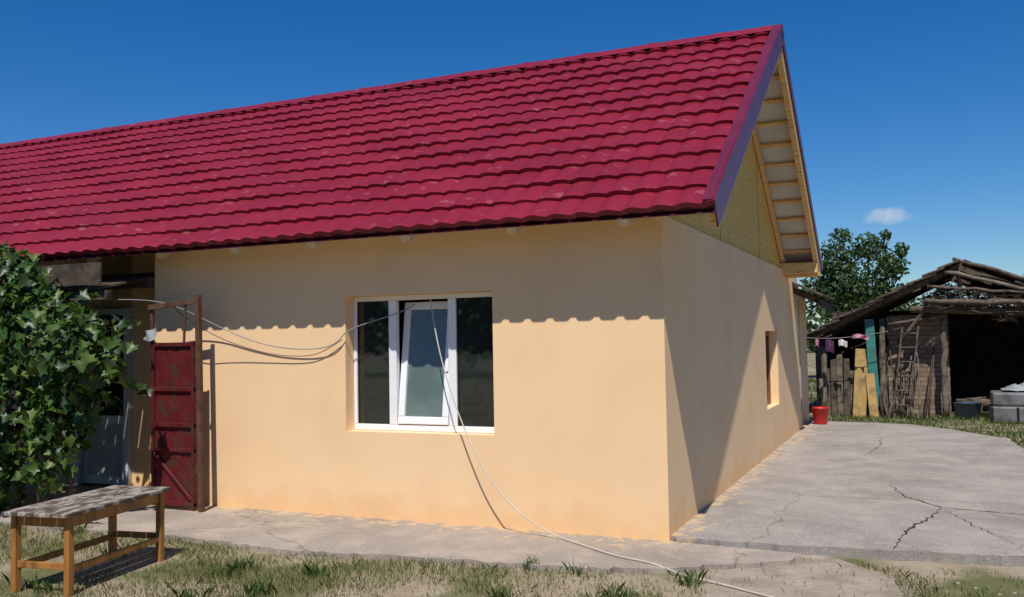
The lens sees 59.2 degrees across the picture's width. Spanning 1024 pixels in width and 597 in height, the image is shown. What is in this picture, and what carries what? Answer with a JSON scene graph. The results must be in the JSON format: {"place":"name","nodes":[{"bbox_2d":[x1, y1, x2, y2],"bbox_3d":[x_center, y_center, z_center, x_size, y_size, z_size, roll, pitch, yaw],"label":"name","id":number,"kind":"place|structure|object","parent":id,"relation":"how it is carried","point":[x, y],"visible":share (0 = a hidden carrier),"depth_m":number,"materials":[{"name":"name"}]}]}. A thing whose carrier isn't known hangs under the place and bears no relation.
{"place":"outdoors","nodes":[
{"label":"outdoors","id":0,"kind":"place"},
{"bbox_2d":[79,255,131,308],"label":"recess lintel","id":1,"kind":"structure","parent":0,"point":[113,265],"depth_m":10.33,"materials":[{"name":"wood"}]},
{"bbox_2d":[132,253,154,485],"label":"recess wall","id":2,"kind":"structure","parent":0,"point":[141,417],"depth_m":10.12,"materials":[{"name":"paint"}]},
{"bbox_2d":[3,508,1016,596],"bbox_3d":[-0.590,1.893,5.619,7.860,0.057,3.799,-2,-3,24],"label":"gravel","id":3,"kind":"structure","parent":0,"point":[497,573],"depth_m":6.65,"materials":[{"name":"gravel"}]},
{"bbox_2d":[0,421,1023,574],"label":"concrete pavement","id":4,"kind":"structure","parent":0,"point":[890,492],"depth_m":7.77,"materials":[{"name":"concrete"}]},
{"bbox_2d":[143,295,204,512],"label":"metal gate","id":5,"kind":"structure","parent":4,"relation":"on","point":[177,413],"depth_m":8.83,"materials":[{"name":"metal"}]},
{"bbox_2d":[173,307,341,356],"bbox_3d":[-2.466,0.296,8.700,1.874,0.537,0.108,-2,-3,16],"label":"electric cable","id":6,"kind":"object","parent":5,"relation":"attached to","point":[257,350],"visible":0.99,"depth_m":8.74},
{"bbox_2d":[811,407,829,423],"bbox_3d":[5.372,2.039,15.703,0.310,0.286,0.310,-2,-3,24],"label":"red bucket","id":7,"kind":"object","parent":4,"relation":"on","point":[820,415],"visible":1,"depth_m":15.60,"materials":[{"name":"plastic"}]},
{"bbox_2d":[0,349,1023,596],"bbox_3d":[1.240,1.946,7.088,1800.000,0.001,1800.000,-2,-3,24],"label":"ground","id":8,"kind":"structure","parent":0,"point":[980,581],"depth_m":6.25,"materials":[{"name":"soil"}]},
{"bbox_2d":[1,259,86,484],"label":"recess wall old","id":9,"kind":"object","parent":8,"relation":"on","point":[62,478],"depth_m":10.73,"materials":[{"name":"paint"}]},
{"bbox_2d":[0,262,154,309],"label":"entrance canopy","id":10,"kind":"object","parent":9,"relation":"attached to","point":[89,277],"visible":0.6,"depth_m":9.05,"materials":[{"name":"brown wood"}]},
{"bbox_2d":[66,299,414,349],"bbox_3d":[-2.751,0.240,8.798,3.902,0.539,0.164,-2,-3,16],"label":"electric cable","id":11,"kind":"object","parent":10,"relation":"attached to","point":[263,343],"visible":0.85,"depth_m":8.66,"materials":[{"name":"rubber"}]},
{"bbox_2d":[74,397,81,484],"bbox_3d":[-5.044,1.145,10.478,0.060,2.020,0.060,-2,-3,24],"label":"jamb","id":12,"kind":"object","parent":9,"relation":"attached to","point":[78,478],"visible":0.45,"depth_m":10.42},
{"bbox_2d":[82,415,122,484],"bbox_3d":[-4.657,1.732,10.337,0.710,0.780,0.040,-2,-3,24],"label":"leaf","id":13,"kind":"object","parent":12,"relation":"attached to","point":[104,479],"visible":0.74,"depth_m":10.30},
{"bbox_2d":[88,424,119,475],"bbox_3d":[-4.668,1.731,10.313,0.500,0.580,0.012,-2,-3,24],"label":"panel","id":14,"kind":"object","parent":13,"relation":"attached to","point":[104,454],"depth_m":10.30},
{"bbox_2d":[83,314,123,415],"bbox_3d":[-4.674,0.764,10.380,0.710,1.152,0.020,-2,-3,24],"label":"leaf glass","id":15,"kind":"object","parent":9,"relation":"attached to","point":[115,390],"visible":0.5,"depth_m":10.32,"materials":[{"name":"glass"}]},
{"bbox_2d":[92,308,123,313],"bbox_3d":[-4.705,0.152,10.361,0.716,0.060,0.060,-2,-3,24],"label":"head","id":16,"kind":"object","parent":9,"relation":"attached to","point":[117,311],"visible":0.51,"depth_m":10.25},
{"bbox_2d":[123,308,131,485],"bbox_3d":[-4.329,1.118,10.156,0.068,2.020,0.060,-2,-3,24],"label":"jamb","id":17,"kind":"object","parent":9,"relation":"attached to","point":[127,437],"visible":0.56,"depth_m":10.13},
{"bbox_2d":[0,240,153,511],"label":"grape vine","id":18,"kind":"object","parent":8,"relation":"on","point":[56,385],"visible":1,"depth_m":8.38,"materials":[{"name":"green plant"}]},
{"bbox_2d":[1,485,170,596],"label":"wooden bench","id":19,"kind":"object","parent":8,"relation":"on","point":[69,513],"visible":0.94,"depth_m":6.27,"materials":[{"name":"brown wood"}]},
{"bbox_2d":[1,522,708,596],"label":"weeds","id":20,"kind":"object","parent":8,"relation":"on","point":[260,587],"visible":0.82,"depth_m":6.01,"materials":[{"name":"plant"}]},
{"bbox_2d":[155,217,669,540],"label":"front wall","id":21,"kind":"structure","parent":8,"relation":"on","point":[575,442],"depth_m":7.91,"materials":[{"name":"beige paint"}]},
{"bbox_2d":[353,291,491,301],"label":"top frame","id":22,"kind":"structure","parent":21,"relation":"attached to","point":[425,296],"depth_m":8.23,"materials":[{"name":"paint"}]},
{"bbox_2d":[397,299,447,424],"bbox_3d":[-0.681,0.594,8.474,1.521,1.247,0.010,-2,-3,24],"label":"dark room","id":23,"kind":"object","parent":21,"relation":"attached to","point":[401,314],"depth_m":8.65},
{"bbox_2d":[355,423,493,433],"bbox_3d":[-0.780,1.180,8.207,1.521,0.055,0.060,-2,-3,24],"label":"frame bottom","id":24,"kind":"object","parent":21,"relation":"on","point":[425,428],"visible":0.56,"depth_m":8.18,"materials":[{"name":"white plastic"}]},
{"bbox_2d":[353,302,358,422],"bbox_3d":[-1.467,0.605,8.539,0.035,1.145,0.060,-2,-3,24],"label":"frame","id":25,"kind":"object","parent":24,"relation":"on","point":[355,316],"visible":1,"depth_m":8.51,"materials":[{"name":"white plastic"}]},
{"bbox_2d":[357,302,359,422],"bbox_3d":[-1.449,0.604,8.520,0.012,1.143,0.006,-2,-3,24],"label":"gasket","id":26,"kind":"object","parent":25,"relation":"attached to","point":[358,367],"visible":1,"depth_m":8.51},
{"bbox_2d":[359,301,388,423],"bbox_3d":[-1.290,0.599,8.459,0.352,1.145,0.010,-2,-3,24],"label":"glass","id":27,"kind":"object","parent":25,"relation":"attached to","point":[374,367],"visible":1,"depth_m":8.45,"materials":[{"name":"glass"}]},
{"bbox_2d":[388,300,399,424],"bbox_3d":[-1.093,0.591,8.370,0.080,1.145,0.060,-2,-3,24],"label":"mullion","id":28,"kind":"object","parent":24,"relation":"on","point":[394,373],"visible":1,"depth_m":8.35,"materials":[{"name":"white plastic"}]},
{"bbox_2d":[398,301,448,424],"bbox_3d":[-0.782,0.590,8.297,0.525,1.132,0.075,-2,-11,24],"label":"tilted sash","id":29,"kind":"object","parent":24,"relation":"on","point":[424,394],"visible":0.78,"depth_m":8.30,"materials":[{"name":"white plastic"}]},
{"bbox_2d":[448,298,457,425],"bbox_3d":[-0.523,0.570,8.113,0.080,1.145,0.060,-2,-3,24],"label":"mullion","id":30,"kind":"object","parent":24,"relation":"on","point":[452,349],"visible":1,"depth_m":8.08,"materials":[{"name":"white plastic"}]},
{"bbox_2d":[456,298,459,425],"bbox_3d":[-0.484,0.568,8.085,0.012,1.143,0.006,-2,-3,24],"label":"gasket","id":31,"kind":"object","parent":30,"relation":"attached to","point":[458,360],"visible":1,"depth_m":8.08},
{"bbox_2d":[458,297,493,426],"bbox_3d":[-0.306,0.562,8.014,0.395,1.145,0.010,-2,-3,24],"label":"glass","id":32,"kind":"object","parent":24,"relation":"on","point":[476,379],"visible":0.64,"depth_m":8.02,"materials":[{"name":"glass"}]},
{"bbox_2d":[430,299,772,596],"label":"electric cable","id":33,"kind":"object","parent":21,"relation":"attached to","point":[545,529],"visible":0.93,"depth_m":7.28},
{"bbox_2d":[662,216,801,539],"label":"side wall","id":34,"kind":"structure","parent":8,"relation":"on","point":[726,306],"depth_m":9.10,"materials":[{"name":"beige paint"}]},
{"bbox_2d":[667,136,780,267],"bbox_3d":[2.608,-1.764,10.526,0.020,2.470,7.100,-2,-3,24],"label":"gable board","id":35,"kind":"object","parent":34,"relation":"on","point":[747,214],"visible":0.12,"depth_m":11.13,"materials":[{"name":"wood"}]},
{"bbox_2d":[752,125,785,262],"bbox_3d":[3.393,-1.685,12.149,0.050,2.376,3.654,-2,-3,24],"label":"rafter","id":36,"kind":"object","parent":35,"relation":"attached to","point":[767,190],"visible":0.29,"depth_m":12.40,"materials":[{"name":"brown wood"}]},
{"bbox_2d":[756,119,787,127],"bbox_3d":[2.394,-2.193,11.890,2.438,0.063,0.068,-2,-3,24],"label":"batten","id":37,"kind":"object","parent":36,"relation":"on","point":[771,123],"depth_m":11.46,"materials":[{"name":"brown wood"}]},
{"bbox_2d":[763,97,783,104],"bbox_3d":[2.257,-2.410,11.603,2.438,0.063,0.068,-2,-3,24],"label":"batten","id":38,"kind":"object","parent":36,"relation":"on","point":[774,100],"depth_m":11.14,"materials":[{"name":"brown wood"}]},
{"bbox_2d":[760,140,791,147],"bbox_3d":[2.532,-1.976,12.177,2.438,0.063,0.068,-2,-3,24],"label":"batten","id":39,"kind":"object","parent":36,"relation":"on","point":[776,144],"depth_m":11.75,"materials":[{"name":"brown wood"}]},
{"bbox_2d":[764,160,795,167],"bbox_3d":[2.669,-1.759,12.463,2.438,0.063,0.068,-2,-3,24],"label":"batten","id":40,"kind":"object","parent":36,"relation":"on","point":[780,164],"depth_m":12.04,"materials":[{"name":"brown wood"}]},
{"bbox_2d":[769,180,798,186],"bbox_3d":[2.807,-1.542,12.750,2.438,0.063,0.068,-2,-3,24],"label":"batten","id":41,"kind":"object","parent":36,"relation":"on","point":[784,183],"depth_m":12.32,"materials":[{"name":"brown wood"}]},
{"bbox_2d":[773,198,801,204],"bbox_3d":[2.944,-1.325,13.037,2.438,0.063,0.068,-2,-3,24],"label":"batten","id":42,"kind":"object","parent":36,"relation":"on","point":[787,201],"depth_m":12.61,"materials":[{"name":"brown wood"}]},
{"bbox_2d":[776,215,805,221],"bbox_3d":[3.082,-1.108,13.324,2.438,0.063,0.068,-2,-3,24],"label":"batten","id":43,"kind":"object","parent":36,"relation":"on","point":[790,218],"depth_m":12.90,"materials":[{"name":"brown wood"}]},
{"bbox_2d":[780,232,808,237],"bbox_3d":[3.219,-0.891,13.610,2.438,0.063,0.068,-2,-3,24],"label":"batten","id":44,"kind":"object","parent":36,"relation":"on","point":[794,235],"depth_m":13.18,"materials":[{"name":"brown wood"}]},
{"bbox_2d":[784,248,811,253],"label":"batten","id":45,"kind":"object","parent":36,"relation":"on","point":[793,251],"depth_m":13.47,"materials":[{"name":"brown wood"}]},
{"bbox_2d":[780,262,818,274],"bbox_3d":[4.184,-0.449,13.570,0.798,0.160,0.170,-2,-3,24],"label":"wall plate end","id":46,"kind":"object","parent":35,"relation":"on","point":[800,268],"depth_m":13.44,"materials":[{"name":"brown wood"}]},
{"bbox_2d":[766,336,770,398],"bbox_3d":[3.625,0.979,12.807,0.070,0.889,0.080,-2,-3,24],"label":"frame post","id":47,"kind":"object","parent":34,"relation":"in","point":[768,367],"visible":0.56,"depth_m":12.77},
{"bbox_2d":[784,272,820,277],"bbox_3d":[4.421,-0.357,13.712,0.508,0.060,0.270,-2,-3,24],"label":"eave plate","id":48,"kind":"object","parent":34,"relation":"attached to","point":[801,275],"visible":0.84,"depth_m":13.61,"materials":[{"name":"brown wood"}]},
{"bbox_2d":[704,555,912,596],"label":"bare dirt path","id":49,"kind":"structure","parent":8,"relation":"on","point":[765,583],"depth_m":6.00,"materials":[{"name":"soil"}]},
{"bbox_2d":[792,282,834,427],"bbox_3d":[3.873,0.791,16.104,3.465,3.119,2.490,-2,-3,24],"label":"annex","id":50,"kind":"object","parent":8,"relation":"on","point":[802,296],"visible":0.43,"depth_m":15.90,"materials":[{"name":"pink paint"}]},
{"bbox_2d":[818,379,822,406],"bbox_3d":[5.984,1.941,17.466,0.117,0.771,0.101,0,-3,-14],"label":"fence post","id":51,"kind":"object","parent":8,"relation":"on","point":[820,399],"visible":0.71,"depth_m":17.45,"materials":[{"name":"grey wood"}]},
{"bbox_2d":[821,346,826,406],"bbox_3d":[6.231,1.653,18.025,0.157,1.389,0.141,-2,-3,24],"label":"post","id":52,"kind":"object","parent":8,"relation":"on","point":[823,366],"visible":0.66,"depth_m":17.97,"materials":[{"name":"grey wood"}]},
{"bbox_2d":[815,337,836,406],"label":"wall","id":53,"kind":"structure","parent":8,"relation":"on","point":[830,355],"depth_m":18.48,"materials":[{"name":"brown wood"}]},
{"bbox_2d":[814,274,949,339],"bbox_3d":[7.612,0.118,18.441,2.835,1.418,0.101,-2,-3,24],"label":"rafter","id":54,"kind":"object","parent":53,"relation":"on","point":[874,310],"visible":0.38,"depth_m":18.42,"materials":[{"name":"brown wood"}]},
{"bbox_2d":[820,275,951,337],"bbox_3d":[8.023,0.153,19.350,2.836,1.420,0.105,-2,-3,24],"label":"rafter","id":55,"kind":"object","parent":53,"relation":"on","point":[862,318],"visible":0.31,"depth_m":19.34,"materials":[{"name":"brown wood"}]},
{"bbox_2d":[824,276,954,337],"bbox_3d":[8.477,0.189,20.352,2.835,1.418,0.105,-2,-3,24],"label":"rafter","id":56,"kind":"object","parent":53,"relation":"on","point":[893,305],"visible":0.27,"depth_m":20.35,"materials":[{"name":"brown wood"}]},
{"bbox_2d":[830,280,949,336],"bbox_3d":[8.930,0.227,21.354,2.842,1.433,0.097,-2,-3,24],"label":"rafter","id":57,"kind":"object","parent":53,"relation":"on","point":[882,312],"visible":0.25,"depth_m":21.33,"materials":[{"name":"brown wood"}]},
{"bbox_2d":[827,369,830,415],"bbox_3d":[6.311,1.875,18.041,0.110,0.941,0.020,-2,-3,24],"label":"board","id":58,"kind":"object","parent":8,"relation":"on","point":[828,391],"visible":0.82,"depth_m":18.02,"materials":[{"name":"grey wood"}]},
{"bbox_2d":[830,359,836,415],"bbox_3d":[6.425,1.774,17.993,0.123,1.135,0.020,-2,-3,24],"label":"board","id":59,"kind":"object","parent":8,"relation":"on","point":[833,387],"visible":1,"depth_m":17.98,"materials":[{"name":"brown wood"}]},
{"bbox_2d":[836,354,843,415],"bbox_3d":[6.531,1.725,17.947,0.117,1.225,0.020,-2,-3,24],"label":"board","id":60,"kind":"object","parent":8,"relation":"on","point":[840,383],"visible":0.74,"depth_m":17.94,"materials":[{"name":"grey wood"}]},
{"bbox_2d":[843,359,849,415],"bbox_3d":[6.646,1.764,17.893,0.130,1.139,0.020,-2,-3,24],"label":"board","id":61,"kind":"object","parent":8,"relation":"on","point":[846,388],"visible":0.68,"depth_m":17.88,"materials":[{"name":"brown wood"}]},
{"bbox_2d":[850,371,854,415],"bbox_3d":[6.753,1.879,17.841,0.118,0.902,0.020,-2,-3,24],"label":"board","id":62,"kind":"object","parent":8,"relation":"on","point":[851,386],"visible":0.56,"depth_m":17.84,"materials":[{"name":"grey wood"}]},
{"bbox_2d":[799,228,916,322],"bbox_3d":[12.134,0.161,31.987,4.091,5.420,2.850,-2,-3,24],"label":"walnut tree","id":63,"kind":"object","parent":8,"relation":"on","point":[851,299],"visible":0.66,"depth_m":31.63,"materials":[{"name":"green plant"}]},
{"bbox_2d":[853,349,867,417],"bbox_3d":[6.811,1.653,17.609,0.319,1.346,0.244,-2,-3,24],"label":"plywood sheet","id":64,"kind":"object","parent":8,"relation":"on","point":[860,388],"visible":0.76,"depth_m":17.60,"materials":[{"name":"wood"}]},
{"bbox_2d":[864,319,879,406],"bbox_3d":[7.019,1.256,17.556,0.240,1.717,0.045,-2,-3,24],"label":"teal board","id":65,"kind":"object","parent":8,"relation":"on","point":[871,350],"visible":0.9,"depth_m":17.56,"materials":[{"name":"paint"}]},
{"bbox_2d":[865,373,878,418],"bbox_3d":[6.958,1.882,17.418,0.155,0.866,0.291,-1,-3,7],"label":"plywood sheet","id":66,"kind":"object","parent":8,"relation":"on","point":[872,395],"visible":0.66,"depth_m":17.41,"materials":[{"name":"wood"}]},
{"bbox_2d":[878,319,886,413],"bbox_3d":[7.229,1.352,17.581,0.153,1.916,0.157,-2,-3,24],"label":"post","id":67,"kind":"object","parent":8,"relation":"on","point":[882,370],"visible":0.84,"depth_m":17.55,"materials":[{"name":"brown wood"}]},
{"bbox_2d":[886,335,903,418],"bbox_3d":[7.406,1.506,17.469,0.048,1.604,0.715,-1,-3,3],"label":"leaning stick","id":68,"kind":"object","parent":8,"relation":"on","point":[901,412],"visible":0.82,"depth_m":17.49,"materials":[{"name":"brown wood"}]},
{"bbox_2d":[891,324,903,418],"bbox_3d":[7.373,1.391,17.234,0.501,1.810,0.049,1,-3,-34],"label":"ladder rail","id":69,"kind":"object","parent":8,"relation":"on","point":[896,385],"visible":0.92,"depth_m":17.21,"materials":[{"name":"brown wood"}]},
{"bbox_2d":[807,331,887,352],"bbox_3d":[6.476,0.847,17.444,1.502,0.415,0.072,-2,-3,24],"label":"clothesline","id":70,"kind":"object","parent":69,"relation":"attached to","point":[829,343],"visible":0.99,"depth_m":17.54,"materials":[{"name":"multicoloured fabric"}]},
{"bbox_2d":[806,296,1019,352],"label":"distant trees","id":71,"kind":"object","parent":8,"relation":"on","point":[810,325],"visible":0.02,"depth_m":75.99,"materials":[{"name":"green plant"}]},
{"bbox_2d":[907,324,918,419],"bbox_3d":[7.627,1.382,17.120,0.501,1.810,0.044,1,-3,-36],"label":"ladder rail","id":72,"kind":"object","parent":8,"relation":"on","point":[911,392],"visible":1,"depth_m":17.10,"materials":[{"name":"brown wood"}]},
{"bbox_2d":[915,337,921,418],"bbox_3d":[7.801,1.522,17.295,0.060,1.544,0.658,-2,-3,22],"label":"leaning stick","id":73,"kind":"object","parent":8,"relation":"on","point":[919,405],"visible":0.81,"depth_m":17.18,"materials":[{"name":"brown wood"}]},
{"bbox_2d":[886,315,951,416],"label":"brick wall","id":74,"kind":"structure","parent":8,"relation":"on","point":[929,336],"depth_m":17.63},
{"bbox_2d":[828,411,1023,447],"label":"grass","id":75,"kind":"structure","parent":8,"relation":"on","point":[946,418],"depth_m":15.97,"materials":[{"name":"plant"}]},
{"bbox_2d":[832,311,1023,401],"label":"back wall","id":76,"kind":"structure","parent":8,"relation":"on","point":[986,355],"depth_m":20.65,"materials":[{"name":"brown wood"}]},
{"bbox_2d":[923,350,934,419],"bbox_3d":[7.948,1.640,17.188,0.044,1.296,0.754,-3,-3,42],"label":"leaning stick","id":77,"kind":"object","parent":8,"relation":"on","point":[926,403],"visible":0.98,"depth_m":17.13,"materials":[{"name":"brown wood"}]},
{"bbox_2d":[928,347,933,418],"bbox_3d":[7.998,1.612,17.186,0.042,1.350,0.693,-3,-3,38],"label":"leaning stick","id":78,"kind":"object","parent":8,"relation":"on","point":[929,408],"visible":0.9,"depth_m":17.12,"materials":[{"name":"brown wood"}]},
{"bbox_2d":[940,313,949,417],"bbox_3d":[8.225,1.247,17.133,0.160,2.052,0.145,-2,-3,24],"label":"post","id":79,"kind":"object","parent":8,"relation":"on","point":[944,374],"visible":0.91,"depth_m":17.09,"materials":[{"name":"brown wood"}]},
{"bbox_2d":[911,306,1023,313],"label":"tie beam","id":80,"kind":"structure","parent":79,"relation":"attached to","point":[920,309],"depth_m":16.87,"materials":[{"name":"brown wood"}]},
{"bbox_2d":[888,314,945,325],"bbox_3d":[7.752,0.409,17.269,1.009,0.209,0.087,-2,-3,24],"label":"strut","id":81,"kind":"object","parent":80,"relation":"attached to","point":[920,319],"visible":1,"depth_m":17.22,"materials":[{"name":"brown wood"}]},
{"bbox_2d":[899,288,938,342],"bbox_3d":[7.787,0.335,17.238,0.752,1.036,0.091,-2,-3,24],"label":"strut","id":82,"kind":"object","parent":80,"relation":"attached to","point":[911,327],"visible":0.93,"depth_m":17.25,"materials":[{"name":"brown wood"}]},
{"bbox_2d":[956,263,963,311],"bbox_3d":[8.417,-0.227,16.937,0.118,0.972,0.089,-2,-3,24],"label":"king post","id":83,"kind":"object","parent":80,"relation":"on","point":[958,280],"visible":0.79,"depth_m":16.91,"materials":[{"name":"brown wood"}]},
{"bbox_2d":[807,263,960,340],"bbox_3d":[7.177,0.086,17.484,2.839,1.427,0.097,-2,-3,24],"label":"rafter","id":84,"kind":"object","parent":83,"relation":"on","point":[846,319],"visible":0.87,"depth_m":17.45,"materials":[{"name":"brown wood"}]},
{"bbox_2d":[955,264,1021,290],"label":"rafter","id":85,"kind":"object","parent":80,"relation":"on","point":[967,270],"visible":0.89,"depth_m":16.78,"materials":[{"name":"brown wood"}]},
{"bbox_2d":[925,298,1023,305],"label":"tie beam","id":86,"kind":"structure","parent":79,"relation":"attached to","point":[975,301],"depth_m":16.66,"materials":[{"name":"brown wood"}]},
{"bbox_2d":[953,402,982,419],"bbox_3d":[8.528,2.100,16.853,0.520,0.310,0.520,-2,-3,24],"label":"blue tub","id":87,"kind":"object","parent":8,"relation":"on","point":[967,409],"visible":0.87,"depth_m":16.68,"materials":[{"name":"plastic"}]},
{"bbox_2d":[988,390,1023,423],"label":"storage crate","id":88,"kind":"object","parent":8,"relation":"on","point":[1004,405],"visible":0.92,"depth_m":15.91,"materials":[{"name":"grey metal"}]},
{"bbox_2d":[1000,382,1023,390],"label":"folded sheet","id":89,"kind":"object","parent":88,"relation":"on","point":[1016,387],"visible":1,"depth_m":16.05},
{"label":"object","id":90,"kind":"object","parent":8,"relation":"on","visible":0},
{"bbox_2d":[952,275,1013,293],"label":"rafter","id":91,"kind":"object","parent":90,"relation":"on","point":[979,282],"visible":0.32,"depth_m":18.57,"materials":[{"name":"brown wood"}]},
{"bbox_2d":[0,0,1023,330],"label":"sky","id":92,"kind":"structure","parent":0,"point":[910,113],"materials":[{"name":"blue"}]},
{"bbox_2d":[709,52,780,228],"bbox_3d":[2.279,-1.755,8.545,0.063,2.585,3.936,-2,-3,24],"label":"rake rafter","id":93,"kind":"object","parent":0,"point":[712,220],"visible":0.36,"depth_m":7.22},
{"bbox_2d":[808,378,984,415],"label":"grass","id":94,"kind":"structure","parent":0,"point":[813,387],"depth_m":22.03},
{"bbox_2d":[924,313,1022,316],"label":"loft floor","id":95,"kind":"structure","parent":0,"point":[952,314],"depth_m":18.54,"materials":[{"name":"brown wood"}]},
{"bbox_2d":[916,280,1023,325],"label":"brushwood","id":96,"kind":"object","parent":95,"relation":"on","point":[943,294],"visible":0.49,"depth_m":17.00,"materials":[{"name":"brown wood"}]},
{"bbox_2d":[927,285,1023,293],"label":"loose pole","id":97,"kind":"object","parent":96,"relation":"on","point":[973,288],"visible":1,"depth_m":16.66,"materials":[{"name":"brown wood"}]},
{"bbox_2d":[944,269,1023,290],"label":"loose pole","id":98,"kind":"object","parent":96,"relation":"on","point":[961,274],"visible":1,"depth_m":16.62,"materials":[{"name":"brown wood"}]},
{"bbox_2d":[952,257,1023,279],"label":"loose pole","id":99,"kind":"object","parent":96,"relation":"on","point":[984,266],"visible":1,"depth_m":16.58,"materials":[{"name":"brown wood"}]},
{"bbox_3d":[-3.591,-1.502,15.501,16.518,2.543,3.963,-2,-3,24],"label":"roof back","id":100,"kind":"object","parent":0,"visible":0},
{"bbox_2d":[0,31,769,259],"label":"roof front","id":101,"kind":"structure","parent":100,"relation":"attached to","point":[641,131],"depth_m":9.61,"materials":[{"name":"red metal"}]},
{"bbox_2d":[13,208,713,263],"bbox_3d":[-6.029,-0.368,10.028,16.498,0.040,0.059,-2,-3,24],"label":"drip edge","id":102,"kind":"object","parent":101,"relation":"attached to","point":[632,216],"visible":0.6,"depth_m":7.72,"materials":[{"name":"metal"}]},
{"bbox_2d":[40,205,713,258],"bbox_3d":[-5.230,-1.561,11.897,16.498,2.494,3.924,-2,-3,24],"label":"roof reverse","id":103,"kind":"object","parent":101,"relation":"attached to","point":[361,233],"depth_m":7.88,"materials":[{"name":"wood"}]},
{"bbox_2d":[400,234,416,241],"bbox_3d":[-0.868,-0.664,8.058,0.090,0.341,0.436,-2,-3,24],"label":"rafter tail","id":104,"kind":"object","parent":103,"relation":"attached to","point":[406,238],"visible":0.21,"depth_m":7.90},
{"bbox_2d":[617,219,632,226],"bbox_3d":[0.938,-0.732,7.250,0.090,0.339,0.428,-2,-3,24],"label":"rafter tail","id":105,"kind":"object","parent":103,"relation":"attached to","point":[623,222],"visible":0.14,"depth_m":7.10},
{"bbox_2d":[0,24,783,146],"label":"ridge cap","id":106,"kind":"object","parent":101,"relation":"on","point":[717,36],"visible":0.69,"depth_m":12.15,"materials":[{"name":"red metal"}]},
{"bbox_2d":[701,24,779,199],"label":"rake trim top","id":107,"kind":"structure","parent":101,"relation":"attached to","point":[715,178],"depth_m":7.83,"materials":[{"name":"metal"}]},
{"bbox_2d":[713,25,782,226],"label":"rake trim","id":108,"kind":"structure","parent":101,"relation":"attached to","point":[727,181],"depth_m":7.83,"materials":[{"name":"metal"}]},
{"bbox_2d":[757,65,812,262],"bbox_3d":[-3.623,-1.459,15.451,16.498,2.437,3.834,-2,-3,24],"label":"roof reverse","id":109,"kind":"object","parent":100,"relation":"attached to","point":[773,112],"visible":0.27,"depth_m":12.22,"materials":[{"name":"wood"}]},
{"bbox_2d":[777,47,820,276],"bbox_3d":[3.857,-1.656,12.033,0.063,2.528,3.846,-2,-3,24],"label":"rake rafter","id":110,"kind":"object","parent":109,"relation":"attached to","point":[782,70],"visible":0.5,"depth_m":11.66,"materials":[{"name":"wood"}]},
{"bbox_2d":[782,28,822,271],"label":"rake trim rear","id":111,"kind":"structure","parent":110,"relation":"attached to","point":[799,138],"depth_m":11.75,"materials":[{"name":"wood"}]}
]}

